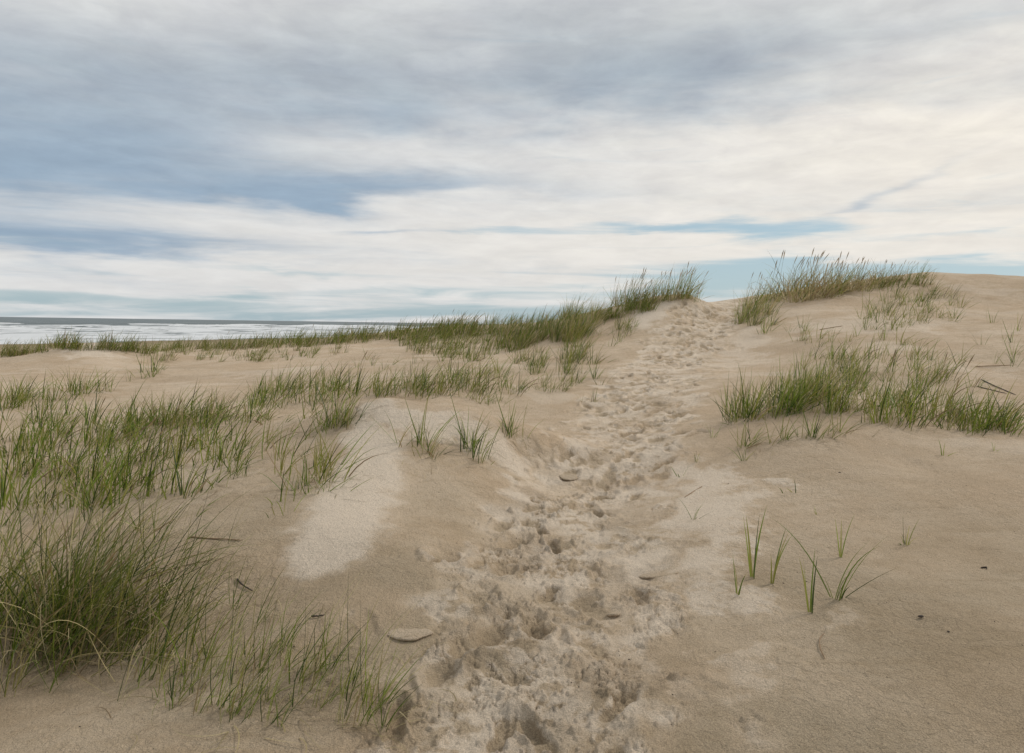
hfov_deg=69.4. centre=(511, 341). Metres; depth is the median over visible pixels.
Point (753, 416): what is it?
grass tuft
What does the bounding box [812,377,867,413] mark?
grass tuft
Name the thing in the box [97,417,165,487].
grass tuft
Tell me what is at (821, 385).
grass tuft
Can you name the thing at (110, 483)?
grass tuft
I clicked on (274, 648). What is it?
grass tuft
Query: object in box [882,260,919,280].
grass clump
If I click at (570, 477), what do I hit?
sand plate
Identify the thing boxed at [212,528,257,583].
grass tuft
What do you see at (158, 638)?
grass tuft
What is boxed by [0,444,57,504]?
grass tuft
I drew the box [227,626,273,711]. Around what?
grass tuft
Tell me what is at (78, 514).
grass tuft
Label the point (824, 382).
grass tuft
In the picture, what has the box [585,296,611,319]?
grass tuft
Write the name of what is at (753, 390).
grass tuft
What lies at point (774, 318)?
grass tuft
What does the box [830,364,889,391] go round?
grass tuft
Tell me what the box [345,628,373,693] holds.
grass tuft
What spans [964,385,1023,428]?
grass tuft
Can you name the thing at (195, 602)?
grass tuft
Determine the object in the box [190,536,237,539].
stick
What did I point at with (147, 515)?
grass tuft
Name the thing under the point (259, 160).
sky
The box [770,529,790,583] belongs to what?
grass tuft
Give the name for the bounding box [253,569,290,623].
grass tuft
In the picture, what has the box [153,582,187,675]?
grass tuft
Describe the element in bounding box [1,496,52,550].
grass tuft
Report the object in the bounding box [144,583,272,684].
grass tuft
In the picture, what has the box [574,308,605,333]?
grass tuft
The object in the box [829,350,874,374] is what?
grass tuft
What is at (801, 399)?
grass tuft
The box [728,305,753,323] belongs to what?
grass clump
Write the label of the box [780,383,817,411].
grass tuft
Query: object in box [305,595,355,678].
grass tuft
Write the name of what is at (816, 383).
grass tuft
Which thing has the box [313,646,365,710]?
grass tuft
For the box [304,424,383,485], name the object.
grass tuft
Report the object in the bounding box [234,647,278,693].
grass tuft
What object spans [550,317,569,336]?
grass tuft
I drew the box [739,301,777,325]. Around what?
grass clump
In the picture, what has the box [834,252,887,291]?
grass clump
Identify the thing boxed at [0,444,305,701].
grass clump
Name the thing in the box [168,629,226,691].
grass tuft
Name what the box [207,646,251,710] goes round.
grass tuft
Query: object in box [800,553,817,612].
grass tuft
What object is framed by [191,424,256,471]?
grass tuft
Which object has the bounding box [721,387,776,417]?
grass tuft
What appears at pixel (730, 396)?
grass tuft
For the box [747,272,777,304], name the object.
grass clump
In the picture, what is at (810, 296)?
grass clump
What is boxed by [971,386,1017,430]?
grass tuft
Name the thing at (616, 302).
grass clump
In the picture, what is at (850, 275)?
grass clump
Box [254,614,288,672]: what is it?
grass tuft
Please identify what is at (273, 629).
grass tuft
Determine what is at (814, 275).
grass clump
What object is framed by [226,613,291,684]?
grass tuft
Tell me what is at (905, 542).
grass tuft
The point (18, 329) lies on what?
sea
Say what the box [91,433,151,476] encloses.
grass tuft
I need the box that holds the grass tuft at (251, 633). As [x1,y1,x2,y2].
[208,565,297,668]
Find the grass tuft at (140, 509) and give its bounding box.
[112,465,152,532]
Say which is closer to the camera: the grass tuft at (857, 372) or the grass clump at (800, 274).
the grass tuft at (857, 372)
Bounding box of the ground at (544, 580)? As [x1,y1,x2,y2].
[0,272,1023,752]
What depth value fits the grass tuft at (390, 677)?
3.30 m
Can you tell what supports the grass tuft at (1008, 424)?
on the ground at (544, 580)
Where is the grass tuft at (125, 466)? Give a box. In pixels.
[89,432,170,489]
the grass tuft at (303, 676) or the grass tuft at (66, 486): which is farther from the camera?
the grass tuft at (66, 486)
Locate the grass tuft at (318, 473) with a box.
[304,438,371,485]
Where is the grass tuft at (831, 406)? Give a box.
[812,378,860,417]
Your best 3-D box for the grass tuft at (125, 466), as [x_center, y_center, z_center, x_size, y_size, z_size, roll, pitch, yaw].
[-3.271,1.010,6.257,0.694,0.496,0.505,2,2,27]
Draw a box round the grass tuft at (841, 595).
[776,521,895,600]
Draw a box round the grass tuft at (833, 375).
[801,346,865,396]
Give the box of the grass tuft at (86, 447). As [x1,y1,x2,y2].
[57,424,136,467]
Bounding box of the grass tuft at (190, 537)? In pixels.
[180,516,207,551]
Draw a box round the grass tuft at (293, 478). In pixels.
[258,440,357,494]
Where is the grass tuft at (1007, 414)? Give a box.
[982,399,1023,426]
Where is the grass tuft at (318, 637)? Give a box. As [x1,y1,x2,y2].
[299,568,363,680]
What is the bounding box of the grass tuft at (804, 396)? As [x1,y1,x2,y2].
[767,361,840,416]
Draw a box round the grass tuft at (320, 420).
[297,395,355,435]
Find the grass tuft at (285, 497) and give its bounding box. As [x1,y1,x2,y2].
[270,460,318,514]
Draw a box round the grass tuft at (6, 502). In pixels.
[0,460,27,526]
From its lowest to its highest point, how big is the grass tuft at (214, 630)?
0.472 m
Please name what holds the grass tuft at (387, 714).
on the ground at (544, 580)
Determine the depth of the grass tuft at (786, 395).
8.44 m
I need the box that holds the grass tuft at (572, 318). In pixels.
[559,303,598,336]
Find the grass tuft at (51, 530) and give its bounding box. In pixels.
[41,496,69,550]
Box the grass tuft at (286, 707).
[273,669,310,729]
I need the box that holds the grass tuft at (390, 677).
[365,612,434,706]
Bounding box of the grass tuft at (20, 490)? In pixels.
[1,433,42,524]
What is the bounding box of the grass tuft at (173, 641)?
[157,612,196,661]
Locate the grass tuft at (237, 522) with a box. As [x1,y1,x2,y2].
[228,487,262,542]
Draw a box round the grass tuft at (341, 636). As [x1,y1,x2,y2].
[318,579,374,667]
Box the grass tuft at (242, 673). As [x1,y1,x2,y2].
[189,595,276,711]
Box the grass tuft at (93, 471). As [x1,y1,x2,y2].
[61,428,124,492]
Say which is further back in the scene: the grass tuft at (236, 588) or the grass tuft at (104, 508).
the grass tuft at (104, 508)
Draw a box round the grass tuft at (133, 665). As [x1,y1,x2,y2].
[117,600,177,700]
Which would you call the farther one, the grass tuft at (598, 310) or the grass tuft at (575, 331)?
the grass tuft at (598, 310)
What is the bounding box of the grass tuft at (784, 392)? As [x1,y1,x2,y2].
[757,365,810,413]
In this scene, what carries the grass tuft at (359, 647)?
on the ground at (544, 580)
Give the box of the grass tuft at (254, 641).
[241,618,277,656]
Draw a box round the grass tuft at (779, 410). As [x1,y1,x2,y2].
[755,375,809,419]
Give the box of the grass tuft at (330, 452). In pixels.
[316,425,366,472]
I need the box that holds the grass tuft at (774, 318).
[760,301,787,325]
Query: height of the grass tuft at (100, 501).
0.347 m
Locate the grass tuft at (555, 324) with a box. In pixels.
[542,306,566,331]
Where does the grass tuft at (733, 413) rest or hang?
on the ground at (544, 580)
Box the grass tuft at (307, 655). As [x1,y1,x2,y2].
[286,607,344,683]
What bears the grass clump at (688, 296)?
on the ground at (544, 580)
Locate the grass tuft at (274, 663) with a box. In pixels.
[251,597,322,713]
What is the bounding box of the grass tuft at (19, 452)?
[3,419,48,474]
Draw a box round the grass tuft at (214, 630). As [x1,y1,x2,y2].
[205,571,256,665]
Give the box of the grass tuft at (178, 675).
[151,597,225,719]
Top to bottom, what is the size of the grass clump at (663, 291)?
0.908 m
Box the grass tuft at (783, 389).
[769,365,810,404]
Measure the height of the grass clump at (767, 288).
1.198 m
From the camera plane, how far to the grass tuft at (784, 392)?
8.38 m
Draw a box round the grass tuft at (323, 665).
[312,620,356,686]
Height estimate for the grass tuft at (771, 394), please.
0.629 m
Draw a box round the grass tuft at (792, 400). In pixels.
[774,374,818,416]
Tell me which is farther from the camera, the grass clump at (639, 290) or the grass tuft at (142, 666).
the grass clump at (639, 290)
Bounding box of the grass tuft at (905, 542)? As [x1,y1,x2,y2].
[899,523,918,545]
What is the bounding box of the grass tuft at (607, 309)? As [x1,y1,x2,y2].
[593,300,617,317]
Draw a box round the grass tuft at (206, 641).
[180,573,239,669]
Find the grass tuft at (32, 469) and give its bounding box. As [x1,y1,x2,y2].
[0,430,73,491]
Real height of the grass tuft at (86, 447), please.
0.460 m
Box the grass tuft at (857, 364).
[836,342,881,381]
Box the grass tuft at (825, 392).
[803,373,850,402]
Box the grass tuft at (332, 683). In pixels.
[321,650,362,704]
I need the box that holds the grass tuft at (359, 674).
[344,624,410,700]
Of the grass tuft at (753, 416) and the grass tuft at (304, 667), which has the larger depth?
the grass tuft at (753, 416)
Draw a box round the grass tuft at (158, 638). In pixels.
[138,602,188,659]
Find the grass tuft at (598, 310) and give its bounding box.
[583,298,620,320]
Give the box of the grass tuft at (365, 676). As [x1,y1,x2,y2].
[342,595,424,725]
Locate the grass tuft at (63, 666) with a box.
[44,605,96,693]
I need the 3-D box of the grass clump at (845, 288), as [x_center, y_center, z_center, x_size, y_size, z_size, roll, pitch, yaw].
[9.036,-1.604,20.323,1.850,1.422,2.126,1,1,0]
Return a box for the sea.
[0,317,485,343]
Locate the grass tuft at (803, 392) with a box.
[750,364,834,412]
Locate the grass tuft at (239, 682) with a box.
[220,627,285,717]
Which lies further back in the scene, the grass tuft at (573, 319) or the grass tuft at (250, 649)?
the grass tuft at (573, 319)
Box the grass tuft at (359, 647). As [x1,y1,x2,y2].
[347,575,392,685]
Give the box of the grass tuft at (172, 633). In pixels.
[160,591,198,665]
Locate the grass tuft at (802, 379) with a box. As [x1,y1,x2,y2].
[781,360,840,388]
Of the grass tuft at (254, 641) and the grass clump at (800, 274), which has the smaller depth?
the grass tuft at (254, 641)
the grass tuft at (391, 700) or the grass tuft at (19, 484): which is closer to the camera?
the grass tuft at (391, 700)
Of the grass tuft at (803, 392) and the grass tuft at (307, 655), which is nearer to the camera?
the grass tuft at (307, 655)
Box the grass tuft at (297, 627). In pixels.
[279,592,320,646]
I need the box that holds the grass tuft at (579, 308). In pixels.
[570,297,606,317]
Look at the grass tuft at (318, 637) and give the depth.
3.54 m
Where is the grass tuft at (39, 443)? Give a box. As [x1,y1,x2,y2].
[14,408,71,467]
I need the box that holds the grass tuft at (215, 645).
[190,608,239,659]
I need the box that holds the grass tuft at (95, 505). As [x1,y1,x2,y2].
[79,474,130,520]
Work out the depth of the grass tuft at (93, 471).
6.22 m
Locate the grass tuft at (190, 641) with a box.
[164,573,231,681]
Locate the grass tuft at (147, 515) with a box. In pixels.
[126,491,166,528]
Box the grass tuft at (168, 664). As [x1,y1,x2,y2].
[156,612,201,684]
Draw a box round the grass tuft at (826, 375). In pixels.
[788,341,854,392]
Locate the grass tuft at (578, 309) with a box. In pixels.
[560,296,599,321]
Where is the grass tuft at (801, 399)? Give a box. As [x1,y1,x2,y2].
[774,384,821,411]
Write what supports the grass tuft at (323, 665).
on the ground at (544, 580)
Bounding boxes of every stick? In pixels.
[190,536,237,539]
[819,633,824,658]
[975,365,1009,366]
[981,379,1015,394]
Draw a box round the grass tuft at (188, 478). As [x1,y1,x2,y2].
[168,430,224,498]
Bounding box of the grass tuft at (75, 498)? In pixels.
[58,458,139,512]
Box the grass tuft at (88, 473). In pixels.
[70,450,128,493]
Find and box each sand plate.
[387,628,433,640]
[559,473,577,480]
[606,613,619,616]
[639,571,678,578]
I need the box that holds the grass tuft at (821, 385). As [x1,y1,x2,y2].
[808,367,844,398]
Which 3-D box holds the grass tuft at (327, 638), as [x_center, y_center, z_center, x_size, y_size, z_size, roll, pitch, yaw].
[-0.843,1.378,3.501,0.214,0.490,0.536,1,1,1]
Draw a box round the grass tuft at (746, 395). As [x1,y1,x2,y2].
[727,364,783,417]
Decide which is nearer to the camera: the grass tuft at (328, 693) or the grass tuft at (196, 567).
the grass tuft at (328, 693)
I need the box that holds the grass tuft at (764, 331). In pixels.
[757,314,781,334]
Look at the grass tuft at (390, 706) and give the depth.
3.12 m
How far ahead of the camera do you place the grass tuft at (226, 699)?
3.29 m
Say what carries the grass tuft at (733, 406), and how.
on the ground at (544, 580)
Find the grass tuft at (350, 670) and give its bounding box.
[333,602,365,695]
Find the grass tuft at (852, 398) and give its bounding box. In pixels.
[840,380,875,411]
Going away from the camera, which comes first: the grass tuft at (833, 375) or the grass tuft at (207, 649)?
the grass tuft at (207, 649)
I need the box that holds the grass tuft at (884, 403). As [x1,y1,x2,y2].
[868,369,923,423]
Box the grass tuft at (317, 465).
[286,430,356,484]
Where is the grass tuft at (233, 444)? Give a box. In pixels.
[190,408,264,460]
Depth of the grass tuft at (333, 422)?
7.62 m
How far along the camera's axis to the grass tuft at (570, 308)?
21.58 m
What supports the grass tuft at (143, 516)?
on the ground at (544, 580)
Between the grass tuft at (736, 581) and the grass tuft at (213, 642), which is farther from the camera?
the grass tuft at (736, 581)
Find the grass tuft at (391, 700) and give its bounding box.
[378,645,417,702]
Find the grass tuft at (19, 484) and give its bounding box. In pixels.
[0,457,69,506]
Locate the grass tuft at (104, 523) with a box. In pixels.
[90,493,124,545]
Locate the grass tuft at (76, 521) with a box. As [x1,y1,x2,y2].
[64,482,93,539]
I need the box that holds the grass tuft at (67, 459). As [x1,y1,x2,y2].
[33,425,110,480]
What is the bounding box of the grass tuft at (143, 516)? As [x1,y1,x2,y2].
[102,489,177,531]
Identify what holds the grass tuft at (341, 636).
on the ground at (544, 580)
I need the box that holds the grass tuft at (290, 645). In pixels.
[280,612,310,665]
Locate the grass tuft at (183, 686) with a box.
[160,645,221,705]
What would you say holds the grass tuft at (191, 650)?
on the ground at (544, 580)
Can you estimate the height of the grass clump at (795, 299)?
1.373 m
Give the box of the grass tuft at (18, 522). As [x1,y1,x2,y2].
[4,498,36,538]
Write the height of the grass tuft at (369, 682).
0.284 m
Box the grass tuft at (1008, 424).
[991,390,1023,427]
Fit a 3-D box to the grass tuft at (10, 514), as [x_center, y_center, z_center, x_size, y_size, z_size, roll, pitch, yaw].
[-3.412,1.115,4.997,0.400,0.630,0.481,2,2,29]
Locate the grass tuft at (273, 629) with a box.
[253,590,308,654]
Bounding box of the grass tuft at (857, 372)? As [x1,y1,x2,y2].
[837,356,877,388]
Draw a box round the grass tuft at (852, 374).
[831,361,868,386]
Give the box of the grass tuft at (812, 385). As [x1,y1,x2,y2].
[786,352,843,403]
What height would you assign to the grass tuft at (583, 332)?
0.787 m
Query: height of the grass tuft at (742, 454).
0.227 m
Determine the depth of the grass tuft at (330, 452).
6.34 m
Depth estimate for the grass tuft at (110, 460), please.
6.35 m
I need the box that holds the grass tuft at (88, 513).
[80,492,102,525]
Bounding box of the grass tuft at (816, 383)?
[782,364,840,405]
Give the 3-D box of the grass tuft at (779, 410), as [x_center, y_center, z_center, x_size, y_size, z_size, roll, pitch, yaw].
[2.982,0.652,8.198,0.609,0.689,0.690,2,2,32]
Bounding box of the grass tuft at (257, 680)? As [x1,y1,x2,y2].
[238,638,297,696]
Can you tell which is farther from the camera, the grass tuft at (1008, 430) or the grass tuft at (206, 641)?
the grass tuft at (1008, 430)
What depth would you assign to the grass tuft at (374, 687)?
3.21 m
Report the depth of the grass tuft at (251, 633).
3.64 m
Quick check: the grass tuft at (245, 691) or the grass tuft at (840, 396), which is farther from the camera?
the grass tuft at (840, 396)
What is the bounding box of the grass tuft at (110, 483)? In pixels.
[53,439,180,510]
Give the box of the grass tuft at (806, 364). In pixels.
[789,352,822,368]
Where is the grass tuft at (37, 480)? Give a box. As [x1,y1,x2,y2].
[0,443,79,495]
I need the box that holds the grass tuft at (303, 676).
[298,600,342,693]
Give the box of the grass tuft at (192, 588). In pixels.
[183,567,209,610]
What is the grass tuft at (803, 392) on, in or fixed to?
on the ground at (544, 580)
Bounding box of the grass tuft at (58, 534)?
[43,487,86,558]
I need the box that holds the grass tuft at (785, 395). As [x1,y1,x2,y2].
[731,371,833,415]
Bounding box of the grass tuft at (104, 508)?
[76,468,127,531]
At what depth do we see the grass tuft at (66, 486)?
5.81 m
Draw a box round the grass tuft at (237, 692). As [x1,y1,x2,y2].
[221,641,254,708]
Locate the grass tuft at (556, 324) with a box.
[541,310,575,335]
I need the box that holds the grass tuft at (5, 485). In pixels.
[1,435,36,506]
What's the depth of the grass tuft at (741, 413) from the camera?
8.42 m
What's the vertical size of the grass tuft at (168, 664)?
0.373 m
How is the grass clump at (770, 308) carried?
on the ground at (544, 580)
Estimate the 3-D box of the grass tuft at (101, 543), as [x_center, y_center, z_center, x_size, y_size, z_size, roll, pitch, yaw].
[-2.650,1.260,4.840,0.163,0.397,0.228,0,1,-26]
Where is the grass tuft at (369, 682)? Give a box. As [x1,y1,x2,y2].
[363,651,381,703]
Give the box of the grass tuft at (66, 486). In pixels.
[53,458,113,509]
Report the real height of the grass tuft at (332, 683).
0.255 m
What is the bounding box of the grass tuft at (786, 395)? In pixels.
[759,361,815,413]
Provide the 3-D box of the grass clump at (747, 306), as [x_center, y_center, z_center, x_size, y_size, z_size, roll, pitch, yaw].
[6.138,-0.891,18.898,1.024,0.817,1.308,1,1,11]
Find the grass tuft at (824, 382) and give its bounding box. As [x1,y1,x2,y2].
[818,369,844,396]
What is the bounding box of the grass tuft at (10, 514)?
[0,456,30,543]
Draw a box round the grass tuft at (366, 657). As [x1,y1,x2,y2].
[351,613,396,686]
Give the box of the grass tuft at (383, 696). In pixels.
[366,653,422,713]
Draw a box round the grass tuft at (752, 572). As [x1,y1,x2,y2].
[743,506,766,578]
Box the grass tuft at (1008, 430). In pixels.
[992,396,1023,433]
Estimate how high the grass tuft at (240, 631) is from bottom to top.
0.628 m
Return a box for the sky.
[0,0,1023,323]
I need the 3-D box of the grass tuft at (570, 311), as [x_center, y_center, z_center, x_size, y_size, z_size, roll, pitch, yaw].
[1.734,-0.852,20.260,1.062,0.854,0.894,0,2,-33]
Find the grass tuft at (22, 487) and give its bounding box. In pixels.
[0,452,87,509]
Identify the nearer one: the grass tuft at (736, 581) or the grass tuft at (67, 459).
the grass tuft at (736, 581)
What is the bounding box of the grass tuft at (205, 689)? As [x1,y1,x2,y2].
[181,637,241,715]
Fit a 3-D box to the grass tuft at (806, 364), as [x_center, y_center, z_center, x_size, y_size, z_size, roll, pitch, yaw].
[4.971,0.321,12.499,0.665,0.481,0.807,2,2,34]
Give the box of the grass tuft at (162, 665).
[124,596,207,703]
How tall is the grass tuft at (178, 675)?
0.473 m
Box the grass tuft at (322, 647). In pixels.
[314,607,347,668]
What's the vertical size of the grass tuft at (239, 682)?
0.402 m
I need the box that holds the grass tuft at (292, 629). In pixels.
[273,595,336,659]
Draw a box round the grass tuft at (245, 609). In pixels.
[234,576,267,629]
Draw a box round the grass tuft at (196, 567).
[178,526,231,596]
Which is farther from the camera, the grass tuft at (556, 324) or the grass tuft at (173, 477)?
the grass tuft at (556, 324)
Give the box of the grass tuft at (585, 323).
[569,307,604,336]
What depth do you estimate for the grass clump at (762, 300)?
19.29 m
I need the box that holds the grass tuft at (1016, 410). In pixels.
[985,377,1023,427]
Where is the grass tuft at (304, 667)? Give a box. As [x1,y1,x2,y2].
[297,625,330,679]
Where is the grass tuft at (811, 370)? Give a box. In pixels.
[776,357,840,385]
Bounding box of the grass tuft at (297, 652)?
[284,606,315,671]
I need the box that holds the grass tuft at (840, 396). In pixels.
[815,365,892,412]
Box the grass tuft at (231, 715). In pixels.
[221,609,283,721]
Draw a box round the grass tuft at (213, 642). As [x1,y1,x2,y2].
[185,607,263,674]
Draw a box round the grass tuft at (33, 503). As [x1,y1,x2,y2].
[0,456,68,510]
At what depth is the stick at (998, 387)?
10.56 m
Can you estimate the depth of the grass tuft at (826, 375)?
8.86 m
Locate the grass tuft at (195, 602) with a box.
[179,580,218,625]
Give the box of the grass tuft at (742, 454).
[727,445,754,460]
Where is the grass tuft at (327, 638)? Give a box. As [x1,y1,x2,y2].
[313,578,361,675]
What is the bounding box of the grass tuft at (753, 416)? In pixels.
[729,365,802,421]
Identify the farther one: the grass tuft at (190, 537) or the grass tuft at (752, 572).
the grass tuft at (190, 537)
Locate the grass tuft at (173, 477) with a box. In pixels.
[159,428,220,499]
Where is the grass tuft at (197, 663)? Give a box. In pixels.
[174,582,245,705]
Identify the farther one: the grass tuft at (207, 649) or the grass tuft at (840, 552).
the grass tuft at (840, 552)
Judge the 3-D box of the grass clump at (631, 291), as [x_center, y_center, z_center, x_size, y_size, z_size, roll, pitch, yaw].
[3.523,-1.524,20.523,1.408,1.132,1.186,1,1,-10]
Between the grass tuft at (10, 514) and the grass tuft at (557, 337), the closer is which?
the grass tuft at (10, 514)
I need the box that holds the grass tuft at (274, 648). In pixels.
[256,613,308,676]
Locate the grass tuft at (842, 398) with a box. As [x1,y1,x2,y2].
[820,366,860,415]
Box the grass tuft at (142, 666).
[123,639,177,687]
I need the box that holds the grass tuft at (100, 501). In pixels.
[80,484,125,512]
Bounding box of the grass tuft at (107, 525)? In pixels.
[100,492,137,543]
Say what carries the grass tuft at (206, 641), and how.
on the ground at (544, 580)
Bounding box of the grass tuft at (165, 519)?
[149,485,197,541]
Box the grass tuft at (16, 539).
[13,501,27,559]
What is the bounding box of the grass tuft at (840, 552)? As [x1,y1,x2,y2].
[834,516,853,557]
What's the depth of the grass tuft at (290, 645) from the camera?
3.63 m
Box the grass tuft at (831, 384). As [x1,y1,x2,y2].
[821,372,841,400]
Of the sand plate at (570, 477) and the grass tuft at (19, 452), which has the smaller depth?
the grass tuft at (19, 452)
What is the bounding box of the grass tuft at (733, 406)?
[709,383,751,420]
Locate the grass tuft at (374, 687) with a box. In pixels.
[360,635,423,736]
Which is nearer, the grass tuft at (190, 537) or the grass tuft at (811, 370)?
the grass tuft at (190, 537)
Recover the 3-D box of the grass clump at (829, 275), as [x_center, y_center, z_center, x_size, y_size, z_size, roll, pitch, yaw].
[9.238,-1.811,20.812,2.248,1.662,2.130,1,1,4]
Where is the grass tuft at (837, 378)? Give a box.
[803,344,857,396]
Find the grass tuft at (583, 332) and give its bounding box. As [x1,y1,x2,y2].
[566,313,598,338]
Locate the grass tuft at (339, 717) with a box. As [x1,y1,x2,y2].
[335,634,377,723]
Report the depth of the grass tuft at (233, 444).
7.10 m
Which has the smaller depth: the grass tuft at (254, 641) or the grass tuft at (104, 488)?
the grass tuft at (254, 641)
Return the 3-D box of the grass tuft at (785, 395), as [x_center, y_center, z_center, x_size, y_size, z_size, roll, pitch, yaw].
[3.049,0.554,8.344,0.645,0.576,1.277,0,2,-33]
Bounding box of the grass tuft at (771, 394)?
[748,375,787,406]
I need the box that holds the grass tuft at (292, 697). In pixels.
[289,636,352,706]
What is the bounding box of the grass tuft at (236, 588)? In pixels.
[229,561,247,606]
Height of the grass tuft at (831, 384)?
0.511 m
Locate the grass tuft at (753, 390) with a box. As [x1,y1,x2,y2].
[734,372,764,408]
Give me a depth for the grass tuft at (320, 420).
7.72 m
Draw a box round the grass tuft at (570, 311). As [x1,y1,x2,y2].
[560,298,580,324]
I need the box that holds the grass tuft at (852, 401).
[835,379,877,411]
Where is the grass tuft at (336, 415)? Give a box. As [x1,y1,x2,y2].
[305,385,368,429]
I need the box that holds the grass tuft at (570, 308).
[558,294,586,319]
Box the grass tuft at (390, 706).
[378,665,422,731]
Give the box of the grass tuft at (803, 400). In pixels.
[766,367,837,414]
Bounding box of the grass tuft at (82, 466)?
[46,426,126,483]
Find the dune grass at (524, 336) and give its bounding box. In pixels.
[0,258,1023,516]
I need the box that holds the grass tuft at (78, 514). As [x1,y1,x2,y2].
[68,495,102,526]
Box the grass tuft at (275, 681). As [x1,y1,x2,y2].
[258,621,308,704]
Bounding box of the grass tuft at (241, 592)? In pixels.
[233,564,254,609]
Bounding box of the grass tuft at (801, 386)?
[770,358,828,405]
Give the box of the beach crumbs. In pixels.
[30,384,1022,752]
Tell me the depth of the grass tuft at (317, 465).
6.03 m
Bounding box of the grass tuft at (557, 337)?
[541,312,575,341]
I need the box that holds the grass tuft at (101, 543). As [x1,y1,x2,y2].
[94,516,112,556]
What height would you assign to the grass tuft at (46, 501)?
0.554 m
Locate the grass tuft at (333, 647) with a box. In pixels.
[320,605,372,672]
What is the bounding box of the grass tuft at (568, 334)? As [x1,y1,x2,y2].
[551,317,587,341]
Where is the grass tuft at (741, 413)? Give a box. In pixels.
[715,362,777,421]
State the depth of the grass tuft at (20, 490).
5.46 m
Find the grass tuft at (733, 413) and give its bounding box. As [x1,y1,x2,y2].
[713,384,760,424]
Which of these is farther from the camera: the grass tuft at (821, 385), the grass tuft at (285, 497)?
the grass tuft at (821, 385)
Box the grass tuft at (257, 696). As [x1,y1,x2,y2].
[235,666,297,722]
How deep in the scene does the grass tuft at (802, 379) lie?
10.31 m
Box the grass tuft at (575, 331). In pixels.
[561,316,597,342]
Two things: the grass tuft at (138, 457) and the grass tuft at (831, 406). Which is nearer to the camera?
the grass tuft at (138, 457)
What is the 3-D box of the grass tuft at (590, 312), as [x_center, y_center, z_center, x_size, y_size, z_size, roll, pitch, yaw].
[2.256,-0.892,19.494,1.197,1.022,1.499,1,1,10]
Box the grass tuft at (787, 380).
[768,364,813,400]
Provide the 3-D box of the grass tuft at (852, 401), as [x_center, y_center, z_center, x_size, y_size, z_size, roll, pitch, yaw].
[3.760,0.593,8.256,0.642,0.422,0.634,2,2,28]
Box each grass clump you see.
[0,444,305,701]
[604,278,641,306]
[615,273,655,305]
[620,269,667,305]
[625,281,661,302]
[643,280,673,303]
[650,272,687,301]
[653,268,695,300]
[668,262,711,298]
[674,268,721,298]
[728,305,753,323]
[732,289,773,318]
[734,282,766,308]
[735,296,762,316]
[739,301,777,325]
[744,285,779,312]
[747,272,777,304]
[749,271,789,300]
[756,290,783,315]
[760,269,824,302]
[763,250,829,297]
[764,277,803,302]
[769,249,852,295]
[788,254,852,293]
[789,269,842,300]
[794,264,865,298]
[803,251,859,290]
[812,257,879,295]
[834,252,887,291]
[835,261,863,286]
[837,260,892,291]
[844,261,899,284]
[845,262,873,285]
[871,258,909,283]
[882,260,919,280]
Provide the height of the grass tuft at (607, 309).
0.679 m
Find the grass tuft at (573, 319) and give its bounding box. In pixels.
[552,304,595,335]
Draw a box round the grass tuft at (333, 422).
[316,406,359,431]
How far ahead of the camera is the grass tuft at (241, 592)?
4.31 m
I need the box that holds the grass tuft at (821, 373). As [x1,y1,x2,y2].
[798,352,867,395]
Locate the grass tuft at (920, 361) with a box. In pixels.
[891,343,944,371]
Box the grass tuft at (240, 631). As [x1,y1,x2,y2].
[227,557,292,664]
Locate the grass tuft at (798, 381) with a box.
[768,353,825,399]
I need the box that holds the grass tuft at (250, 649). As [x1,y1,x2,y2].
[235,594,280,673]
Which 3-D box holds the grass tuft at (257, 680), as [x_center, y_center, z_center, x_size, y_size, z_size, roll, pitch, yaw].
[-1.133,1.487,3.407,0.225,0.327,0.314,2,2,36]
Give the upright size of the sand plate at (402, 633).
0.022 m
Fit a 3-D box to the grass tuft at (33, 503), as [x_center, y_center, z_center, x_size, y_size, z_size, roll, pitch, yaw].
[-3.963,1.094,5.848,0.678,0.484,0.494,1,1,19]
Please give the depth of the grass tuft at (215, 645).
3.79 m
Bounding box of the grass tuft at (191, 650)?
[159,572,249,709]
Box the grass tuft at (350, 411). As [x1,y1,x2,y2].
[330,384,378,428]
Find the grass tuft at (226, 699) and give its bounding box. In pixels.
[210,633,249,708]
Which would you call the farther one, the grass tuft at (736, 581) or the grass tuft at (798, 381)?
the grass tuft at (798, 381)
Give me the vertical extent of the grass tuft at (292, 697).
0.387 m
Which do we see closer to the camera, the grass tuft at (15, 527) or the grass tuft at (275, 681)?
the grass tuft at (275, 681)
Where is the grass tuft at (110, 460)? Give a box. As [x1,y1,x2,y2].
[75,429,151,484]
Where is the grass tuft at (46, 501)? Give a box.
[32,467,70,526]
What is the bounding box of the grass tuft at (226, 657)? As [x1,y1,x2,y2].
[213,627,256,678]
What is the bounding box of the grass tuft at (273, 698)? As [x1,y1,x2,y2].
[260,648,300,723]
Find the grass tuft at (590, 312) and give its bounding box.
[576,300,614,326]
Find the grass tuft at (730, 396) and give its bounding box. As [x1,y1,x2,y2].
[714,376,747,413]
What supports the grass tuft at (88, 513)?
on the ground at (544, 580)
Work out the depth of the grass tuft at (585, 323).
18.52 m
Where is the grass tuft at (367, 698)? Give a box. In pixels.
[340,643,409,725]
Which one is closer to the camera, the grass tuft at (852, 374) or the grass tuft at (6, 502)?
the grass tuft at (6, 502)
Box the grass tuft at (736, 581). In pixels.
[733,560,744,594]
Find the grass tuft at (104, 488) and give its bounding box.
[52,448,138,511]
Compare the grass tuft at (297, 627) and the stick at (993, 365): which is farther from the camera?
the stick at (993, 365)
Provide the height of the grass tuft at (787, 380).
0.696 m
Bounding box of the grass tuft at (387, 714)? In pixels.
[377,675,433,731]
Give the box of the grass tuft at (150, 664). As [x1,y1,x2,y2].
[144,640,160,679]
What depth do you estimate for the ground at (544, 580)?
5.02 m

